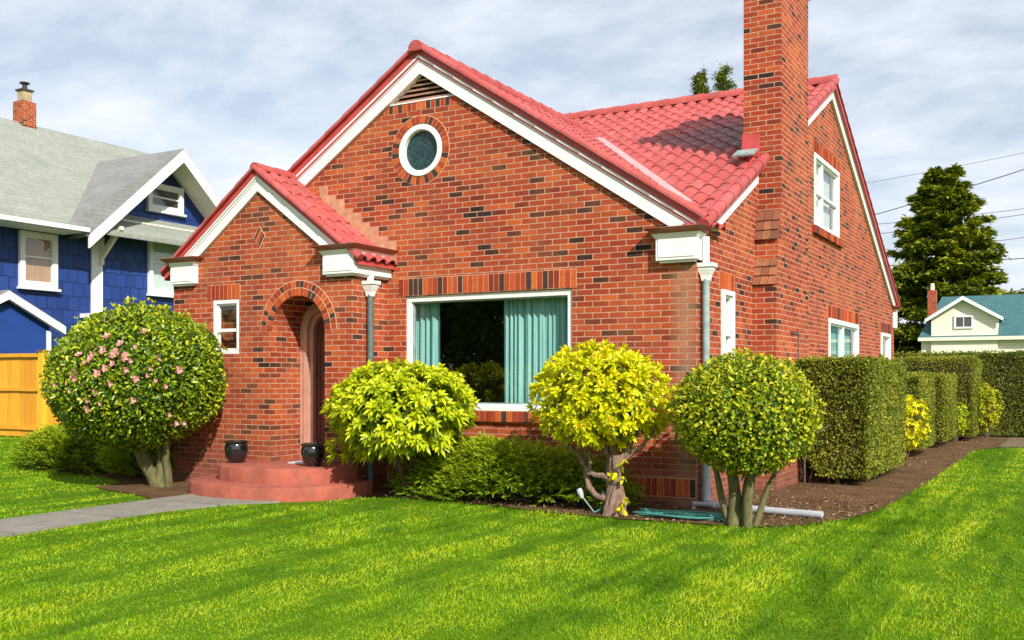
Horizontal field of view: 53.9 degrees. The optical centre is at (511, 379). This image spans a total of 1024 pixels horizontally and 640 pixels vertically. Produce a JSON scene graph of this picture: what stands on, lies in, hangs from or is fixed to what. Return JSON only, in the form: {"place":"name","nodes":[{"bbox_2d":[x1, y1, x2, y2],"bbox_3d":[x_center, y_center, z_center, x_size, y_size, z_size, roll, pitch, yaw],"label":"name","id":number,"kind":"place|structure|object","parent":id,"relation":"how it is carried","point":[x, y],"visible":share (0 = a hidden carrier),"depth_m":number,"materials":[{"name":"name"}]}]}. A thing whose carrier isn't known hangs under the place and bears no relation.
{"place":"outdoors","nodes":[
{"label":"outdoors","id":0,"kind":"place"},
{"bbox_2d":[0,494,278,537],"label":"path","id":1,"kind":"structure","parent":0,"point":[20,525],"depth_m":10.82,"materials":[{"name":"concrete"}]},
{"bbox_2d":[0,432,1023,639],"bbox_3d":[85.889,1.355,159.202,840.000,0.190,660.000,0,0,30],"label":"lawn ground","id":2,"kind":"structure","parent":0,"point":[309,626],"depth_m":7.61,"materials":[{"name":"green plant"}]},
{"bbox_2d":[0,350,139,435],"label":"wooden fence","id":3,"kind":"object","parent":2,"relation":"on","point":[24,409],"visible":0.13,"depth_m":21.96,"materials":[{"name":"brown wood"}]},
{"bbox_2d":[0,81,219,353],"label":"blue house","id":4,"kind":"structure","parent":2,"relation":"on","point":[88,227],"depth_m":26.72,"materials":[{"name":"blue wood"}]},
{"bbox_2d":[17,230,60,291],"bbox_3d":[-11.813,-2.950,25.169,0.160,1.440,1.140,0,0,30],"label":"window","id":5,"kind":"structure","parent":4,"relation":"in","point":[37,252],"depth_m":25.18,"materials":[{"name":"white paint"}]},
{"bbox_2d":[146,241,180,297],"bbox_3d":[-9.844,-3.205,28.645,0.160,1.730,1.270,0,0,30],"label":"window","id":6,"kind":"structure","parent":4,"relation":"in","point":[157,286],"depth_m":28.48,"materials":[{"name":"white paint"}]},
{"bbox_2d":[145,184,186,216],"bbox_3d":[-9.836,-5.120,28.658,0.160,0.820,1.360,0,0,30],"label":"window","id":7,"kind":"structure","parent":4,"relation":"in","point":[164,199],"depth_m":28.70,"materials":[{"name":"white paint"}]},
{"bbox_2d":[40,458,189,498],"bbox_3d":[-5.001,1.409,15.607,3.450,0.069,6.428,0,0,-36],"label":"garden bed","id":8,"kind":"object","parent":2,"relation":"on","point":[133,484],"visible":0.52,"depth_m":13.66,"materials":[{"name":"soil"}]},
{"bbox_2d":[5,422,138,474],"bbox_3d":[-6.827,1.004,15.997,2.686,0.972,1.918,0,0,30],"label":"juniper bush","id":9,"kind":"object","parent":8,"relation":"on","point":[49,445],"visible":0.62,"depth_m":15.45,"materials":[{"name":"green plant"}]},
{"bbox_2d":[38,296,228,486],"bbox_3d":[-5.108,0.204,13.417,2.714,2.625,2.162,0,0,30],"label":"flowering shrub","id":10,"kind":"object","parent":8,"relation":"on","point":[105,386],"visible":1,"depth_m":12.78,"materials":[{"name":"green plant"}]},
{"bbox_2d":[92,439,175,476],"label":"juniper bush","id":11,"kind":"object","parent":8,"relation":"on","point":[122,455],"visible":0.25,"depth_m":14.52,"materials":[{"name":"green plant"}]},
{"bbox_2d":[159,0,902,518],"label":"brick house","id":12,"kind":"structure","parent":2,"relation":"on","point":[497,242],"depth_m":13.26,"materials":[{"name":"red brick"}]},
{"bbox_2d":[214,299,238,353],"bbox_3d":[-3.917,-0.722,13.918,0.485,0.745,0.090,0,0,30],"label":"window","id":13,"kind":"structure","parent":12,"relation":"in","point":[217,304],"depth_m":13.92,"materials":[{"name":"white paint"}]},
{"bbox_2d":[224,440,248,462],"bbox_3d":[-3.605,0.943,13.184,0.307,0.290,0.307,0,0,30],"label":"flower pot","id":14,"kind":"object","parent":12,"relation":"on","point":[236,451],"visible":1,"depth_m":13.07,"materials":[{"name":"black ceramic"}]},
{"bbox_2d":[288,461,324,463],"bbox_3d":[-2.662,1.079,13.104,0.380,0.018,0.330,0,0,30],"label":"doormat","id":15,"kind":"object","parent":12,"relation":"on","point":[297,462],"visible":0.29,"depth_m":13.01,"materials":[{"name":"grey fabric"}]},
{"bbox_2d":[300,303,324,457],"bbox_3d":[-2.521,-0.004,13.759,0.896,2.188,0.148,0,0,30],"label":"front door","id":16,"kind":"structure","parent":12,"relation":"in","point":[312,331],"depth_m":13.87,"materials":[{"name":"wood"}]},
{"bbox_2d":[301,442,324,466],"bbox_3d":[-2.501,0.943,12.639,0.299,0.290,0.299,0,0,30],"label":"flower pot","id":17,"kind":"object","parent":12,"relation":"on","point":[312,454],"visible":0.99,"depth_m":12.53,"materials":[{"name":"black ceramic"}]},
{"bbox_2d":[399,124,441,176],"bbox_3d":[-1.176,-2.995,13.192,0.684,0.684,0.112,0,0,30],"label":"round window","id":18,"kind":"structure","parent":12,"relation":"in","point":[420,149],"depth_m":13.20,"materials":[{"name":"white paint"}]},
{"bbox_2d":[407,289,571,410],"bbox_3d":[-0.301,-0.325,12.794,2.495,1.650,0.319,0,0,30],"label":"picture window","id":19,"kind":"structure","parent":12,"relation":"in","point":[536,322],"depth_m":12.68,"materials":[{"name":"white paint"}]},
{"bbox_2d":[721,289,734,362],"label":"window","id":20,"kind":"structure","parent":12,"relation":"in","point":[727,297],"depth_m":12.36,"materials":[{"name":"white paint"}]},
{"bbox_2d":[814,152,839,237],"bbox_3d":[5.271,-3.070,17.068,0.165,1.180,1.870,0,0,30],"label":"window","id":21,"kind":"structure","parent":12,"relation":"in","point":[822,203],"depth_m":17.45,"materials":[{"name":"white paint"}]},
{"bbox_2d":[828,318,858,356],"bbox_3d":[5.973,-0.350,18.308,0.165,1.400,2.600,0,0,30],"label":"window","id":22,"kind":"structure","parent":12,"relation":"in","point":[838,331],"depth_m":18.35,"materials":[{"name":"white paint"}]},
{"bbox_2d":[881,332,890,359],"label":"window","id":23,"kind":"structure","parent":12,"relation":"in","point":[887,337],"depth_m":22.48,"materials":[{"name":"white paint"}]},
{"bbox_2d":[365,436,1009,526],"bbox_3d":[5.103,1.438,18.755,6.480,0.016,18.439,0,0,30],"label":"garden bed","id":24,"kind":"object","parent":2,"relation":"on","point":[888,490],"visible":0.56,"depth_m":12.68,"materials":[{"name":"soil"}]},
{"bbox_2d":[319,357,481,495],"bbox_3d":[-1.335,0.611,12.160,2.097,1.780,1.738,0,0,30],"label":"rhododendron bush","id":25,"kind":"object","parent":24,"relation":"on","point":[395,411],"visible":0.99,"depth_m":11.65,"materials":[{"name":"green plant"}]},
{"bbox_2d":[384,429,649,508],"bbox_3d":[-0.067,1.123,11.940,3.541,1.047,1.338,0,0,30],"label":"juniper bush","id":26,"kind":"object","parent":24,"relation":"on","point":[480,465],"visible":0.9,"depth_m":11.63,"materials":[{"name":"green plant"}]},
{"bbox_2d":[576,488,604,512],"bbox_3d":[0.847,1.301,10.826,0.329,0.266,0.067,0,0,23],"label":"hose nozzle","id":27,"kind":"object","parent":24,"relation":"on","point":[580,493],"visible":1,"depth_m":10.84,"materials":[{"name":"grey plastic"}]},
{"bbox_2d":[525,338,675,516],"bbox_3d":[0.946,0.527,10.797,1.662,1.952,1.474,0,0,30],"label":"golden shrub","id":28,"kind":"object","parent":24,"relation":"on","point":[615,419],"visible":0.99,"depth_m":10.47,"materials":[{"name":"yellow plant"}]},
{"bbox_2d":[632,508,724,521],"bbox_3d":[1.885,1.395,10.350,1.384,0.079,0.292,0,0,30],"label":"garden hose","id":29,"kind":"object","parent":24,"relation":"on","point":[700,515],"visible":0.91,"depth_m":10.34,"materials":[{"name":"teal rubber"}]},
{"bbox_2d":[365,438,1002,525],"bbox_3d":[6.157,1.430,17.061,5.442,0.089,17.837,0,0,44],"label":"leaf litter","id":30,"kind":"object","parent":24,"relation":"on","point":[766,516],"visible":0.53,"depth_m":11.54,"materials":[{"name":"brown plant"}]},
{"bbox_2d":[663,347,830,527],"bbox_3d":[2.297,0.588,9.890,1.571,1.824,1.502,0,0,30],"label":"clipped ball shrub","id":31,"kind":"object","parent":24,"relation":"on","point":[733,438],"visible":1,"depth_m":9.55,"materials":[{"name":"green plant"}]},
{"bbox_2d":[795,353,908,483],"bbox_3d":[5.010,0.562,15.100,1.367,1.872,3.229,0,0,30],"label":"hedge","id":32,"kind":"object","parent":24,"relation":"on","point":[862,436],"visible":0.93,"depth_m":13.77,"materials":[{"name":"green plant"}]},
{"bbox_2d":[904,394,931,459],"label":"golden shrub","id":33,"kind":"object","parent":24,"relation":"on","point":[912,433],"visible":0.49,"depth_m":17.82,"materials":[{"name":"yellow plant"}]},
{"bbox_2d":[904,371,935,450],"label":"hedge","id":34,"kind":"object","parent":24,"relation":"on","point":[920,384],"visible":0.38,"depth_m":18.79,"materials":[{"name":"green plant"}]},
{"bbox_2d":[894,355,982,436],"bbox_3d":[9.883,0.444,24.849,3.116,2.100,2.003,0,0,30],"label":"hedge","id":35,"kind":"object","parent":24,"relation":"on","point":[967,370],"visible":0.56,"depth_m":23.57,"materials":[{"name":"green plant"}]},
{"bbox_2d":[928,372,957,447],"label":"hedge","id":36,"kind":"object","parent":24,"relation":"on","point":[946,412],"visible":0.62,"depth_m":21.11,"materials":[{"name":"green plant"}]},
{"bbox_2d":[953,402,970,441],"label":"leafy shrub","id":37,"kind":"object","parent":24,"relation":"on","point":[962,421],"visible":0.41,"depth_m":23.05,"materials":[{"name":"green plant"}]},
{"bbox_2d":[976,383,1003,438],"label":"shrub","id":38,"kind":"object","parent":24,"relation":"on","point":[984,422],"visible":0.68,"depth_m":24.10,"materials":[{"name":"yellow plant"}]},
{"bbox_2d":[688,62,737,95],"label":"conifer tree","id":39,"kind":"object","parent":2,"relation":"on","point":[699,82],"visible":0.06,"depth_m":42.05,"materials":[{"name":"green plant"}]},
{"bbox_2d":[886,163,1023,353],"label":"conifer tree","id":40,"kind":"object","parent":2,"relation":"on","point":[944,203],"visible":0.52,"depth_m":82.05,"materials":[{"name":"green plant"}]},
{"bbox_2d":[894,349,1023,435],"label":"hedge","id":41,"kind":"object","parent":2,"relation":"on","point":[1003,372],"visible":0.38,"depth_m":25.11,"materials":[{"name":"green plant"}]},
{"bbox_2d":[999,437,1023,446],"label":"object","id":42,"kind":"object","parent":2,"relation":"on","point":[1014,441],"visible":1,"depth_m":22.93,"materials":[{"name":"beige concrete"}]},
{"bbox_2d":[0,0,1023,323],"label":"sky","id":43,"kind":"structure","parent":0,"point":[233,85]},
{"bbox_2d":[869,153,1020,182],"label":"overhead cable","id":44,"kind":"object","parent":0,"point":[961,165],"visible":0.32,"depth_m":86.83,"materials":[{"name":"black rubber"}]},
{"bbox_2d":[875,169,1023,214],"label":"overhead cable","id":45,"kind":"object","parent":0,"point":[972,185],"visible":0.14,"depth_m":86.23,"materials":[{"name":"black rubber"}]},
{"bbox_2d":[882,208,1023,223],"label":"overhead cable","id":46,"kind":"object","parent":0,"point":[973,214],"visible":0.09,"depth_m":85.86,"materials":[{"name":"black rubber"}]},
{"bbox_2d":[918,283,1023,356],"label":"cream house","id":47,"kind":"structure","parent":0,"point":[979,323],"depth_m":70.59,"materials":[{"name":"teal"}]},
{"bbox_2d":[954,315,972,328],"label":"window","id":48,"kind":"structure","parent":47,"relation":"in","point":[960,322],"depth_m":70.38,"materials":[{"name":"white paint"}]}
]}

